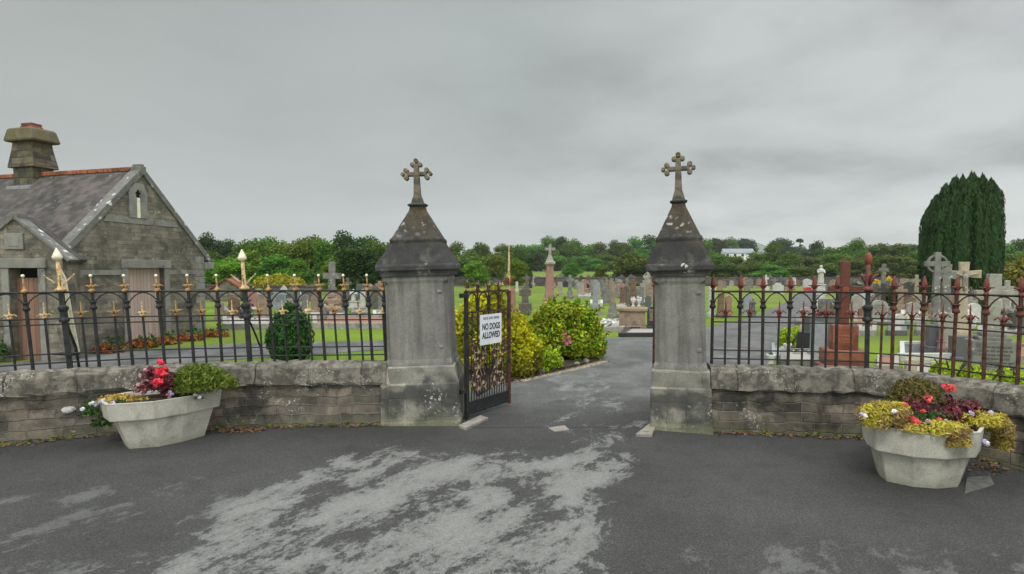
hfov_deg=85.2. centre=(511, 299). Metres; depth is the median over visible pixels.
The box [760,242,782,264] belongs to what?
broadleaf tree
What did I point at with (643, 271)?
broadleaf tree
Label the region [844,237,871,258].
broadleaf tree
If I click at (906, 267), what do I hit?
broadleaf tree
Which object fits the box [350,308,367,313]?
grave plot
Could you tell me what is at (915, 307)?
headstone
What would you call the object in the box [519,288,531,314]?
cross monument
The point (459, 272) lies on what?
broadleaf tree
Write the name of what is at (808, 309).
headstone
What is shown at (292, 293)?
headstone
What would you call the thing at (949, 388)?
begonia
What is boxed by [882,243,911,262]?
broadleaf tree
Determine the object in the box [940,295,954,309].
headstone
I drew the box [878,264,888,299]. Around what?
cross monument
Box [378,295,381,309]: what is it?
headstone
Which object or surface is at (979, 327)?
grave plot
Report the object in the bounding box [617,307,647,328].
box tomb
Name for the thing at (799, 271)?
broadleaf tree
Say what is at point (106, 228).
lodge house
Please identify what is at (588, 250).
broadleaf tree
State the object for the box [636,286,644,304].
headstone
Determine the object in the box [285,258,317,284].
broadleaf tree
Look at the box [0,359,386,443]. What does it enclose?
boundary wall
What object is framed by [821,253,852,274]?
broadleaf tree
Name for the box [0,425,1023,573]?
forecourt
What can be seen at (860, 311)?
headstone
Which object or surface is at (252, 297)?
headstone
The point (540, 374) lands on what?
fallen leaves
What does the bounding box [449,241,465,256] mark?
broadleaf tree
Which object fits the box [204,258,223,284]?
broadleaf tree
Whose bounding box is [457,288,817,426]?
drive
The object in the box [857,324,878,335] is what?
grave plot
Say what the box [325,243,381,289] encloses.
broadleaf tree
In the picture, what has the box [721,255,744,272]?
broadleaf tree
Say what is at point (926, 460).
flower planter
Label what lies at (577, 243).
broadleaf tree
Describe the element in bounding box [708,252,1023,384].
iron railing
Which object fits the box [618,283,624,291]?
headstone
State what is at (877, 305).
headstone
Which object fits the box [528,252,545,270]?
broadleaf tree
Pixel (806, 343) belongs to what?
headstone
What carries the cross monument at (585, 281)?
on the ground
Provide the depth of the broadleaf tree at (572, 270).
128.63 m
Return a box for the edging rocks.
[519,358,589,376]
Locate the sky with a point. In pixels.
(834, 123)
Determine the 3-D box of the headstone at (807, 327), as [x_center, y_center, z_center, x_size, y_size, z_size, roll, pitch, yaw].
[9.783,0.913,17.642,0.911,1.230,0.460,0,3,0]
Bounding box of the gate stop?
[548,425,568,431]
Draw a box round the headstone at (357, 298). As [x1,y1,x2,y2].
[348,294,358,306]
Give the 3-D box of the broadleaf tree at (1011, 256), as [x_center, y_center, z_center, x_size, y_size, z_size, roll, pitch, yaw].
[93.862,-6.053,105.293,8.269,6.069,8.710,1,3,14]
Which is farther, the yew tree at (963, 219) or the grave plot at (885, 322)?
the yew tree at (963, 219)
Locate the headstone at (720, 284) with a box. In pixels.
[717,280,722,289]
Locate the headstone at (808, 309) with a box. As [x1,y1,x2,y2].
[799,307,811,315]
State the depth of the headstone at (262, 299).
27.69 m
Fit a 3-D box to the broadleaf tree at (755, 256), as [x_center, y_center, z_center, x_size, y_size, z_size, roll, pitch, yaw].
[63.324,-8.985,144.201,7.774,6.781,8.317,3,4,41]
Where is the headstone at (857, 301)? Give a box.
[850,295,862,312]
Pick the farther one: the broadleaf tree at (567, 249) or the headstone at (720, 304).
the broadleaf tree at (567, 249)
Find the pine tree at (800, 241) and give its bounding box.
[796,238,803,254]
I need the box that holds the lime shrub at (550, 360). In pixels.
[533,334,563,370]
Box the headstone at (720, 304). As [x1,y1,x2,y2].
[716,293,724,317]
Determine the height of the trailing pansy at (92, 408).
0.475 m
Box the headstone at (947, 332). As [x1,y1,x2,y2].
[935,312,953,347]
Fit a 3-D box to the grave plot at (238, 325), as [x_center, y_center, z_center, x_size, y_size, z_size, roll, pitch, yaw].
[-12.054,1.056,25.672,2.359,0.283,6.048,-2,3,-28]
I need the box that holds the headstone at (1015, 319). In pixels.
[1009,309,1023,332]
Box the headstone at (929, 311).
[925,300,940,318]
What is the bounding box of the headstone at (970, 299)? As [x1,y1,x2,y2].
[968,296,975,303]
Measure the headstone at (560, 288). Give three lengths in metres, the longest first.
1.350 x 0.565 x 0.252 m
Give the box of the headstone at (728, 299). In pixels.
[725,295,731,315]
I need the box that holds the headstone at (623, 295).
[619,285,629,304]
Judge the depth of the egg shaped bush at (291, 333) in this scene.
15.04 m
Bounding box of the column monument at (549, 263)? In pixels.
[542,244,554,304]
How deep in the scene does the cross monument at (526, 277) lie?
63.59 m
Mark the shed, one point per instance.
(230, 284)
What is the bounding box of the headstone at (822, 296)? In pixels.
[818,289,824,297]
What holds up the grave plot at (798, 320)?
on the ground
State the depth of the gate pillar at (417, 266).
8.94 m
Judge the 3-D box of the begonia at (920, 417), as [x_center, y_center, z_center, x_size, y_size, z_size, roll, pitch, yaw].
[4.849,1.319,6.619,0.816,0.375,0.534,-2,3,-27]
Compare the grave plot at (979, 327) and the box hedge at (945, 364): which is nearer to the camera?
the box hedge at (945, 364)
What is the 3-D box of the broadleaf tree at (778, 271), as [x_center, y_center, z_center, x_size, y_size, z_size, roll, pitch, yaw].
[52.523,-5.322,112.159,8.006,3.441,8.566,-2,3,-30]
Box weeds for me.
[0,421,1020,470]
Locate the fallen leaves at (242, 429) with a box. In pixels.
[210,427,265,435]
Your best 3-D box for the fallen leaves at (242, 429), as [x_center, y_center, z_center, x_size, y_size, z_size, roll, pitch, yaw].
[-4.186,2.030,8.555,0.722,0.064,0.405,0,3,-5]
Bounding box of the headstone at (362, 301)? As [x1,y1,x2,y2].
[360,289,365,307]
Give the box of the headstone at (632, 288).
[630,280,636,306]
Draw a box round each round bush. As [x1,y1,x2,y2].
[0,339,16,358]
[850,282,864,303]
[886,287,897,306]
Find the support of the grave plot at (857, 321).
on the ground
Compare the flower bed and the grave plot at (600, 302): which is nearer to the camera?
the flower bed
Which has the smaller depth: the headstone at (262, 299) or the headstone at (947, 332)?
the headstone at (947, 332)
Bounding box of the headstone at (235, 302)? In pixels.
[227,297,239,314]
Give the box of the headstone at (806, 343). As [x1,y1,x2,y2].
[795,331,809,347]
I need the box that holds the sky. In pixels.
[0,0,1023,254]
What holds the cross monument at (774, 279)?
on the ground
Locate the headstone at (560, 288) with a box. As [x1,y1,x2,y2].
[558,282,562,294]
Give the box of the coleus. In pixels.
[932,397,988,422]
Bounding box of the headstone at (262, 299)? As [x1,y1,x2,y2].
[255,294,268,317]
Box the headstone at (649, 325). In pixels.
[646,306,652,328]
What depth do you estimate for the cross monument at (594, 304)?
31.13 m
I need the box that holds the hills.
[597,240,766,254]
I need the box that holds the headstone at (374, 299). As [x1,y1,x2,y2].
[370,284,379,308]
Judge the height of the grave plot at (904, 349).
0.243 m
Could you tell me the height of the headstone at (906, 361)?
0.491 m
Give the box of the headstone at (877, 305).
[871,300,889,323]
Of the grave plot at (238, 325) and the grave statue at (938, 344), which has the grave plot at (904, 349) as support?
the grave statue at (938, 344)
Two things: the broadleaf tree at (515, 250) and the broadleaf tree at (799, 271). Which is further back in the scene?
the broadleaf tree at (515, 250)
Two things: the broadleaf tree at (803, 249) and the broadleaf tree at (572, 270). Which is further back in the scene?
the broadleaf tree at (803, 249)
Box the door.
[128,268,159,341]
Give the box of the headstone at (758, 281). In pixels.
[755,278,760,287]
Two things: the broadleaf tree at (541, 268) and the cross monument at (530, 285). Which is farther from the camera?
the broadleaf tree at (541, 268)
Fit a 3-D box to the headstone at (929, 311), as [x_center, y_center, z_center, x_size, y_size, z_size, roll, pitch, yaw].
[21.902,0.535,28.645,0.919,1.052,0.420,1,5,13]
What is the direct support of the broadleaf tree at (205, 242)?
on the ground
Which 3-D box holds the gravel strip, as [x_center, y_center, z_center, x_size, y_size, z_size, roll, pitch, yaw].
[1.337,1.768,13.748,0.287,0.030,3.977,3,4,40]
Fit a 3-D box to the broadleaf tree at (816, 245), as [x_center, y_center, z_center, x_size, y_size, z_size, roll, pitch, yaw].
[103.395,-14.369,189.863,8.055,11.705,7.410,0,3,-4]
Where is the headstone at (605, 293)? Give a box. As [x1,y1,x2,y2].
[601,285,610,302]
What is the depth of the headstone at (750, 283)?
75.63 m
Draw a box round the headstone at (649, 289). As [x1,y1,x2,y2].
[645,283,652,303]
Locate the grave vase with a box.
[766,352,775,363]
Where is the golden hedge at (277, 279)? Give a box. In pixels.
[251,272,306,293]
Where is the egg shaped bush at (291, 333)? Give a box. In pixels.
[264,300,316,360]
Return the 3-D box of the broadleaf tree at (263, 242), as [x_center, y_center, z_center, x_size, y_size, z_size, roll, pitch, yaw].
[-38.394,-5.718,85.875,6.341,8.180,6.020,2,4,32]
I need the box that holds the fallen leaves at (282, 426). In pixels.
[2,424,385,446]
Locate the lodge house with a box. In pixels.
[0,122,213,360]
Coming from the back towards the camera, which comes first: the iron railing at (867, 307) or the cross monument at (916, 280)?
the cross monument at (916, 280)
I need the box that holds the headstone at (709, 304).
[707,287,715,316]
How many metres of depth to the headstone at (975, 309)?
26.38 m
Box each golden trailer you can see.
[855,399,913,430]
[894,419,974,448]
[957,409,1017,452]
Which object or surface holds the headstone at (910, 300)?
on the grave plot at (903, 312)
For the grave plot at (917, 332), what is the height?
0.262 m
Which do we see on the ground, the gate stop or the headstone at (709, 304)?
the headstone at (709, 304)
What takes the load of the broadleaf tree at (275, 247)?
on the ground
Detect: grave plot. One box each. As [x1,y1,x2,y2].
[221,316,273,329]
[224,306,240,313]
[311,315,382,328]
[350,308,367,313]
[372,310,380,313]
[578,293,590,298]
[590,300,602,305]
[604,318,625,331]
[616,303,626,307]
[618,327,652,336]
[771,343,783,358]
[779,348,818,365]
[794,316,801,325]
[853,316,872,324]
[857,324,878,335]
[875,354,898,367]
[877,317,890,325]
[885,324,909,335]
[897,341,951,360]
[899,310,920,317]
[903,361,935,371]
[905,316,927,324]
[914,324,925,335]
[974,325,982,334]
[1000,327,1016,335]
[1021,343,1023,362]
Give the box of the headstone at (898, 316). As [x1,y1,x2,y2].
[895,314,904,326]
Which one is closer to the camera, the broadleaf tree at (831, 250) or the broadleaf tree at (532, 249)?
the broadleaf tree at (831, 250)
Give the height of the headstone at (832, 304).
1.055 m
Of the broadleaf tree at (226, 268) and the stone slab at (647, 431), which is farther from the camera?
the broadleaf tree at (226, 268)
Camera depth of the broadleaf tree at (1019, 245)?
147.49 m
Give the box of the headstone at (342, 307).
[341,294,348,310]
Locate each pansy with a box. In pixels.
[79,395,115,427]
[165,390,175,398]
[859,409,993,445]
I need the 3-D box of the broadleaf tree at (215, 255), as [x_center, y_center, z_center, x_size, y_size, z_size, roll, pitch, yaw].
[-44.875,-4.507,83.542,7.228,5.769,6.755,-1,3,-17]
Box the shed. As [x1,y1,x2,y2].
[207,278,241,301]
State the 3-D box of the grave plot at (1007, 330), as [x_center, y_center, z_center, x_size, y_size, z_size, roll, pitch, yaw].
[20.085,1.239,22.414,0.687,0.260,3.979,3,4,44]
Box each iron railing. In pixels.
[0,248,386,370]
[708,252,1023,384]
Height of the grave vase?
0.407 m
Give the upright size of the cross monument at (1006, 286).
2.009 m
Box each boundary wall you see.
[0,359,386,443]
[707,363,1023,470]
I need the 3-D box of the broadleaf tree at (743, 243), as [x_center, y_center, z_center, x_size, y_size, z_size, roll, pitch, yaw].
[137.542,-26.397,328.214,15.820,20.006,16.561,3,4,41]
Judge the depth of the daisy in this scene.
8.08 m
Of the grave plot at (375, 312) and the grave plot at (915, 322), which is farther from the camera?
the grave plot at (375, 312)
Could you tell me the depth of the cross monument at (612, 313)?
28.57 m
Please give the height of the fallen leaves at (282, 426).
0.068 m
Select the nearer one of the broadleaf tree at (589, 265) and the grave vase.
the grave vase
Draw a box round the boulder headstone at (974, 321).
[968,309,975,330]
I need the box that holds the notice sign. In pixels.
[480,313,501,345]
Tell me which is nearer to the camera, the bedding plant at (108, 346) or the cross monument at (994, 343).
the cross monument at (994, 343)
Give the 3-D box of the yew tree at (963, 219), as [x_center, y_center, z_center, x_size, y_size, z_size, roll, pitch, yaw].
[28.904,-3.749,35.866,4.514,9.119,4.628,0,3,0]
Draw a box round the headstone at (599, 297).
[592,286,600,299]
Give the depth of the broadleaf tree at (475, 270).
79.06 m
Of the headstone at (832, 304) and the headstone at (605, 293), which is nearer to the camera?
the headstone at (832, 304)
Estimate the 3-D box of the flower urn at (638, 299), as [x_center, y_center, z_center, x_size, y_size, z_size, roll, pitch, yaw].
[5.386,0.089,23.637,0.265,0.488,0.247,0,3,0]
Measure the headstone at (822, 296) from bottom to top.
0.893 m
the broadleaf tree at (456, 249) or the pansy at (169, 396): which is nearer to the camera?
the pansy at (169, 396)
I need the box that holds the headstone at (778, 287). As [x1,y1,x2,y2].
[771,283,784,293]
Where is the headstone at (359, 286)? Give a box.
[356,284,364,300]
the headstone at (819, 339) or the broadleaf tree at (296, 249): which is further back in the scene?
the broadleaf tree at (296, 249)
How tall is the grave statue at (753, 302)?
1.053 m
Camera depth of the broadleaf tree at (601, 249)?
237.57 m
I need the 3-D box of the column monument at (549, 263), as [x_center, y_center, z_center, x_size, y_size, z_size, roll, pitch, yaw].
[2.496,-1.494,36.784,0.950,4.233,0.950,0,3,-1]
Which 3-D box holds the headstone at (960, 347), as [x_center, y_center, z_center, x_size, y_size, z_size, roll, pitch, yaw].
[12.376,1.382,15.371,0.545,0.750,0.630,-1,3,14]
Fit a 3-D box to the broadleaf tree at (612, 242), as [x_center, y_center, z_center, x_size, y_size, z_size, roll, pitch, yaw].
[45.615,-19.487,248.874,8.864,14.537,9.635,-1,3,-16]
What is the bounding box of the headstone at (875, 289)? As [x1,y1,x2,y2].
[872,286,879,298]
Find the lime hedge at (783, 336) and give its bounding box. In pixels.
[776,327,801,347]
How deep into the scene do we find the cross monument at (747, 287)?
68.45 m
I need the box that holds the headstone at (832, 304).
[830,300,834,309]
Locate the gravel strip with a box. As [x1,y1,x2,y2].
[513,361,607,381]
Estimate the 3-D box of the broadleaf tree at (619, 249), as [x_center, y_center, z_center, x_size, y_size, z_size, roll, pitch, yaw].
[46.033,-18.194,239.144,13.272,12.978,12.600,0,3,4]
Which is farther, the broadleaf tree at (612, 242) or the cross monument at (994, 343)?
the broadleaf tree at (612, 242)
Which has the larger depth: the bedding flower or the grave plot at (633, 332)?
the grave plot at (633, 332)
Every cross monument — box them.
[323,262,342,313]
[344,278,351,303]
[375,281,381,294]
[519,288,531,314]
[523,275,529,289]
[528,275,531,287]
[566,275,573,298]
[581,279,588,291]
[588,280,592,294]
[590,280,600,314]
[607,283,618,318]
[613,278,619,297]
[643,272,651,299]
[744,277,749,289]
[765,275,768,290]
[771,277,777,288]
[814,261,870,366]
[877,283,888,305]
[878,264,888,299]
[895,286,907,312]
[911,275,921,298]
[924,252,950,323]
[940,264,956,312]
[952,262,981,334]
[962,274,1016,372]
[1001,280,1013,308]
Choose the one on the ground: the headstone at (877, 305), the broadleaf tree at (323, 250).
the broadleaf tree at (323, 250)
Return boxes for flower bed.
[461,350,605,396]
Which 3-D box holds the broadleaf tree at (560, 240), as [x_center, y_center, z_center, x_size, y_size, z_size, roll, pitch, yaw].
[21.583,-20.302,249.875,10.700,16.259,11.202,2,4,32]
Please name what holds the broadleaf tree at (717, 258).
on the ground
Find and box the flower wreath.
[598,318,616,324]
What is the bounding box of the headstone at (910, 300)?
[905,298,914,309]
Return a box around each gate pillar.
[375,158,463,425]
[645,152,713,434]
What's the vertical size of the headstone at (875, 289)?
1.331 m
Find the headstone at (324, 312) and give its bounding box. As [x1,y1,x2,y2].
[322,306,326,318]
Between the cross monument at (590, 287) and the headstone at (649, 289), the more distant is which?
the cross monument at (590, 287)
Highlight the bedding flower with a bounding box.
[131,368,158,396]
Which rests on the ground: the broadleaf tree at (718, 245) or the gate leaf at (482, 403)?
the broadleaf tree at (718, 245)
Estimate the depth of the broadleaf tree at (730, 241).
318.16 m
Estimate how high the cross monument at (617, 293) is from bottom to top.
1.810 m
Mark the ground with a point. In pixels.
(536, 297)
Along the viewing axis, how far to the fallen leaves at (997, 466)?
6.98 m
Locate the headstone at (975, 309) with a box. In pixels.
[968,303,980,320]
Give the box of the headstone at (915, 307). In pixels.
[906,302,918,312]
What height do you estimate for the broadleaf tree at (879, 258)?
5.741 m
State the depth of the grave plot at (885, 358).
14.61 m
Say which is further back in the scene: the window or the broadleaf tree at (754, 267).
the broadleaf tree at (754, 267)
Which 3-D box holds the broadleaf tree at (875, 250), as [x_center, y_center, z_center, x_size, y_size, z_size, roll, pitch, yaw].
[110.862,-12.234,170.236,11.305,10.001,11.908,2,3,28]
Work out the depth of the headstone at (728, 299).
29.53 m
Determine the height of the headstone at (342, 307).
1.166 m
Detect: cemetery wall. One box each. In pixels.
[205,284,316,300]
[454,277,484,285]
[489,277,905,285]
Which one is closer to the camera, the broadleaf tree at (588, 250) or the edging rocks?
the edging rocks
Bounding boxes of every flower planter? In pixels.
[100,389,221,448]
[862,410,984,488]
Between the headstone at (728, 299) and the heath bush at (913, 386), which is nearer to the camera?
the heath bush at (913, 386)
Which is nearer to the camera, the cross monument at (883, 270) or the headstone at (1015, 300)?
the headstone at (1015, 300)
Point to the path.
(184, 353)
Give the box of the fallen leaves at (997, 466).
[965,463,1009,474]
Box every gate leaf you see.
[459,246,514,418]
[649,277,654,365]
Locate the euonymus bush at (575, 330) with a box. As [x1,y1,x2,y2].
[524,291,609,360]
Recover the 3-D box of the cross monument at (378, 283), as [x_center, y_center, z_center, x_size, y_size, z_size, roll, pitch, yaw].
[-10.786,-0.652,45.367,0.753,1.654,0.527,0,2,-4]
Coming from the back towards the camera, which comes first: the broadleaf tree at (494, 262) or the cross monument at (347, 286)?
the broadleaf tree at (494, 262)
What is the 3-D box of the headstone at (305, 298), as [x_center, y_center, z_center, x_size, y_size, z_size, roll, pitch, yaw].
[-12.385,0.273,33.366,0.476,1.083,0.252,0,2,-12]
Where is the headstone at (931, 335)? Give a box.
[924,324,938,348]
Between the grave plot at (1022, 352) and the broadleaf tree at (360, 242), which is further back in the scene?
the broadleaf tree at (360, 242)
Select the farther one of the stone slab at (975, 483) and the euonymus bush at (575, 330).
the euonymus bush at (575, 330)
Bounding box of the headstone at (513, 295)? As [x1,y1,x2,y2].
[511,287,516,311]
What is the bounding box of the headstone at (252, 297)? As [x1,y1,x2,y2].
[248,292,256,306]
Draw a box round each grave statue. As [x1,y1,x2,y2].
[349,289,357,307]
[750,299,756,317]
[816,265,825,294]
[936,324,946,348]
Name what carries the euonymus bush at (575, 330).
on the flower bed
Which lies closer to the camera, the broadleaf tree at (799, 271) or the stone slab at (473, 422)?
the stone slab at (473, 422)
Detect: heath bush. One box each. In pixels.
[170,361,239,395]
[882,376,947,411]
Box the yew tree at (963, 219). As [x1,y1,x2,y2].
[917,171,1006,307]
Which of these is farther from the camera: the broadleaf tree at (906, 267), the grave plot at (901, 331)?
the broadleaf tree at (906, 267)
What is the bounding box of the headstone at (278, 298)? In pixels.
[273,292,285,308]
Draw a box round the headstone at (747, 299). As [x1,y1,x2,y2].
[742,295,751,314]
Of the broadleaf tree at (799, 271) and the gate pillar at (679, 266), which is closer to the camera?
the gate pillar at (679, 266)
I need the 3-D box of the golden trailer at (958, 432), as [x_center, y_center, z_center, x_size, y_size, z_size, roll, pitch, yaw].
[4.737,1.494,6.254,0.820,0.312,0.460,0,3,0]
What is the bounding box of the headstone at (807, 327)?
[804,309,834,346]
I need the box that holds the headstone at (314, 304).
[311,293,319,311]
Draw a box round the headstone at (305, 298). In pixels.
[302,295,309,310]
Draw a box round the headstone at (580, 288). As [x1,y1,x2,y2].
[576,282,584,295]
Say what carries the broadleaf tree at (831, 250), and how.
on the ground
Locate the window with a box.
[127,182,147,218]
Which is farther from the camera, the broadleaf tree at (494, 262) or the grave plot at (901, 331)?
the broadleaf tree at (494, 262)
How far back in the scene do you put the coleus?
6.64 m
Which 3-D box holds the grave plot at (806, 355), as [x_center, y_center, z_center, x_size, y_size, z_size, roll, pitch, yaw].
[7.895,1.618,15.341,1.048,0.243,2.932,2,3,30]
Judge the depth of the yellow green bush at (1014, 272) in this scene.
43.15 m
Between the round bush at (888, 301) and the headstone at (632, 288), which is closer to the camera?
the round bush at (888, 301)
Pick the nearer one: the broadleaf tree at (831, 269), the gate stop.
the gate stop
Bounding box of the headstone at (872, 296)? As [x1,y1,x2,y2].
[870,294,877,301]
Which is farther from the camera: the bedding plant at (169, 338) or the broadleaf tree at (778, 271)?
the broadleaf tree at (778, 271)
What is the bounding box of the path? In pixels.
[0,341,383,370]
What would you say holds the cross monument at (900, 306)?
on the ground
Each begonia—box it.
[897,393,956,424]
[939,383,956,409]
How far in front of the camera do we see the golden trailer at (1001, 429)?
6.51 m
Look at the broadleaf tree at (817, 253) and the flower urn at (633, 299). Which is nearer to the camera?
the flower urn at (633, 299)
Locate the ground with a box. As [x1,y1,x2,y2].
[0,270,1023,392]
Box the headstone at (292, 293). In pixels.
[287,286,301,308]
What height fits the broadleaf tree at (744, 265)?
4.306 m
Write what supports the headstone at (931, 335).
on the grave plot at (904, 349)
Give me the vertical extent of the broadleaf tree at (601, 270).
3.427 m
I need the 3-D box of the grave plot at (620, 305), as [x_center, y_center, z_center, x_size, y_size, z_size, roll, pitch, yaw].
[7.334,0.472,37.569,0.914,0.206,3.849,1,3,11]
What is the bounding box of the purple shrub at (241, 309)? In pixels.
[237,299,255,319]
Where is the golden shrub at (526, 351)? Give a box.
[455,282,545,376]
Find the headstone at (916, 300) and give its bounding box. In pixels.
[914,295,927,308]
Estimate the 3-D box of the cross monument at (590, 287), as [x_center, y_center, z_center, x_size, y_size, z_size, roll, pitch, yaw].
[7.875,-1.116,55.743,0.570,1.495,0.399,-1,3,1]
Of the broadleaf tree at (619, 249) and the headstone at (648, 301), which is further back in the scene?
the broadleaf tree at (619, 249)
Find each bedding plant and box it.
[87,336,128,353]
[123,333,159,348]
[150,328,181,344]
[176,325,206,341]
[202,323,228,337]
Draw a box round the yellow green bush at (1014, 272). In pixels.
[1002,254,1023,287]
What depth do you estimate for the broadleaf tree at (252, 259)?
70.92 m
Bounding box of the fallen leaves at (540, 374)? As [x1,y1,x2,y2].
[514,359,606,381]
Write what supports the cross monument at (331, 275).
on the ground
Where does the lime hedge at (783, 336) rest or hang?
on the ground
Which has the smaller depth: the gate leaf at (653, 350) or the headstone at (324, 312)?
the gate leaf at (653, 350)
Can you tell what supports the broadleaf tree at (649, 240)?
on the ground
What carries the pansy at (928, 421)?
in the flower planter at (926, 460)
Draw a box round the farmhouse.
[720,249,753,260]
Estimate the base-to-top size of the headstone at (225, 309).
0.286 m
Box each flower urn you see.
[630,297,635,306]
[636,296,641,306]
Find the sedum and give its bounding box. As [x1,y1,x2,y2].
[95,393,149,403]
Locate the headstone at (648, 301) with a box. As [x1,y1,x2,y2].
[645,295,650,307]
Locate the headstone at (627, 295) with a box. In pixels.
[625,286,628,306]
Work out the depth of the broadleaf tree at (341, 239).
75.02 m
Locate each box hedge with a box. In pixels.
[928,359,966,376]
[962,361,1003,381]
[994,363,1023,384]
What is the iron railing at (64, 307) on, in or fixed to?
on the boundary wall at (41, 404)
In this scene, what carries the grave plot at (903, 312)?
on the ground
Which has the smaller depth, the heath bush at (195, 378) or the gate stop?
the heath bush at (195, 378)
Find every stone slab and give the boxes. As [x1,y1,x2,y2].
[458,415,487,429]
[636,424,654,436]
[964,475,993,493]
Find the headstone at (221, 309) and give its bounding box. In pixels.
[214,301,223,319]
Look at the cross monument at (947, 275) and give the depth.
19.13 m
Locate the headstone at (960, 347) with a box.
[948,335,967,361]
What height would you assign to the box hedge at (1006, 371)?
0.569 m
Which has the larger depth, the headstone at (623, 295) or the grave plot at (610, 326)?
the headstone at (623, 295)
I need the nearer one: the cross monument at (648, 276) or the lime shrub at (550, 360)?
the lime shrub at (550, 360)
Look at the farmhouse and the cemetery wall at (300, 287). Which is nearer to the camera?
the cemetery wall at (300, 287)
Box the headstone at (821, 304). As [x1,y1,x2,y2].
[818,298,835,310]
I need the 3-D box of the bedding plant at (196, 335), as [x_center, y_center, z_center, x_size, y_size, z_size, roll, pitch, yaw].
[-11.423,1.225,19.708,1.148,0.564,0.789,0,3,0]
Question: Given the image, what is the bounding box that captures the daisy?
[193,393,205,398]
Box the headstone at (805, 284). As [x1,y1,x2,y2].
[802,279,811,290]
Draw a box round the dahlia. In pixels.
[141,358,179,396]
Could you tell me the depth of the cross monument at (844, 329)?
13.37 m
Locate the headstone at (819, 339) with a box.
[807,324,827,354]
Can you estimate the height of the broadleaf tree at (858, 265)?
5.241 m
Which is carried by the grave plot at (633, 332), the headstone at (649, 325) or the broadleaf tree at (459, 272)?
the headstone at (649, 325)
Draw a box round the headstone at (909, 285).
[900,281,914,296]
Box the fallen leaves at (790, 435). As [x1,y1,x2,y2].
[714,431,993,463]
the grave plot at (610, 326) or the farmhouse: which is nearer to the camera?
the grave plot at (610, 326)
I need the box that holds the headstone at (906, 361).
[904,358,916,370]
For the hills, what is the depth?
2822.46 m
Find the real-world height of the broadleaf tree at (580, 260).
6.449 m
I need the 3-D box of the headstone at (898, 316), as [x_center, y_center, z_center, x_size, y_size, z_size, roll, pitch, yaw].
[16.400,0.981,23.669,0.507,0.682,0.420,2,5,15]
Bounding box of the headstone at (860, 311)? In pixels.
[857,307,863,315]
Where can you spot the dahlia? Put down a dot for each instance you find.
(160, 380)
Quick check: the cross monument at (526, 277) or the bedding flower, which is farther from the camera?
the cross monument at (526, 277)
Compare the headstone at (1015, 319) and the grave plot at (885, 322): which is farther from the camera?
the grave plot at (885, 322)
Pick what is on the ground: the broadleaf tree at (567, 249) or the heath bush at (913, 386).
the broadleaf tree at (567, 249)
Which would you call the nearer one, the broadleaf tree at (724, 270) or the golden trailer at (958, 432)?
the golden trailer at (958, 432)
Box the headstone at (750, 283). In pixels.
[748,278,752,287]
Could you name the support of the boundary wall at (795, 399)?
on the forecourt
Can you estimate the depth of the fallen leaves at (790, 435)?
8.35 m
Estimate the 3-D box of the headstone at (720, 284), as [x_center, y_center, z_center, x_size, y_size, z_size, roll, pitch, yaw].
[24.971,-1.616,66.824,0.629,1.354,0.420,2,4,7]
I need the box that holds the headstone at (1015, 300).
[1011,291,1018,308]
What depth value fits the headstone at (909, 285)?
39.62 m
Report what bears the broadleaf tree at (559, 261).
on the ground
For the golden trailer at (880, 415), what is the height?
0.320 m
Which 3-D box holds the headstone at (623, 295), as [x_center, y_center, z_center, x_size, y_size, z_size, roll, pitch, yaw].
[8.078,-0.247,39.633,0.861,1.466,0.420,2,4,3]
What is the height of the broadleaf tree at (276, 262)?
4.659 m
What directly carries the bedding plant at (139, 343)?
on the ground
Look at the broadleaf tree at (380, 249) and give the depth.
72.84 m
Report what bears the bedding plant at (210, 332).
on the ground
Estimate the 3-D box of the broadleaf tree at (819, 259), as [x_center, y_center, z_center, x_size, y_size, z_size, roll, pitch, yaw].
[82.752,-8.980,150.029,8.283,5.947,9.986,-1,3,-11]
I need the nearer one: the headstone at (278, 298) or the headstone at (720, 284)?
the headstone at (278, 298)
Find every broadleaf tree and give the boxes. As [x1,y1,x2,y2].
[198,231,216,253]
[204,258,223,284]
[205,250,224,269]
[209,238,236,258]
[212,257,253,284]
[222,239,262,260]
[236,248,267,284]
[249,236,278,256]
[252,253,299,279]
[261,240,287,266]
[277,237,315,269]
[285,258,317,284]
[298,234,324,272]
[310,238,338,283]
[320,253,349,289]
[323,230,354,277]
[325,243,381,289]
[351,235,380,248]
[365,240,386,255]
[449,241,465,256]
[455,249,481,261]
[455,258,468,276]
[460,260,492,285]
[473,242,492,257]
[479,253,506,276]
[493,243,513,273]
[504,257,529,285]
[507,244,526,260]
[517,253,534,276]
[523,244,543,253]
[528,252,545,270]
[532,259,554,270]
[540,235,561,256]
[546,255,567,270]
[551,236,568,249]
[557,241,578,263]
[558,261,583,276]
[559,255,593,269]
[568,238,582,256]
[575,244,596,256]
[582,258,612,270]
[591,241,611,262]
[593,264,609,276]
[595,254,619,270]
[607,239,617,249]
[608,242,630,259]
[610,252,648,276]
[626,236,651,257]
[631,258,648,276]
[642,234,655,254]
[650,240,655,250]
[702,238,719,255]
[709,238,729,252]
[709,262,746,276]
[710,253,731,272]
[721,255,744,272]
[725,236,739,248]
[735,238,758,252]
[736,261,760,276]
[743,251,770,263]
[743,263,772,276]
[748,264,796,276]
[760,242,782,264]
[769,238,798,256]
[772,251,804,272]
[782,265,817,276]
[793,246,807,252]
[793,255,818,266]
[803,240,823,256]
[808,255,826,267]
[809,263,839,276]
[810,248,822,257]
[821,247,841,254]
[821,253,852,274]
[833,256,880,276]
[837,243,857,254]
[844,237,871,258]
[860,254,900,276]
[866,243,891,261]
[878,255,918,278]
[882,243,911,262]
[906,250,917,258]
[907,243,917,251]
[1003,251,1023,264]
[1005,243,1017,252]
[1006,238,1023,252]
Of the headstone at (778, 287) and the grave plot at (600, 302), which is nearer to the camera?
the grave plot at (600, 302)

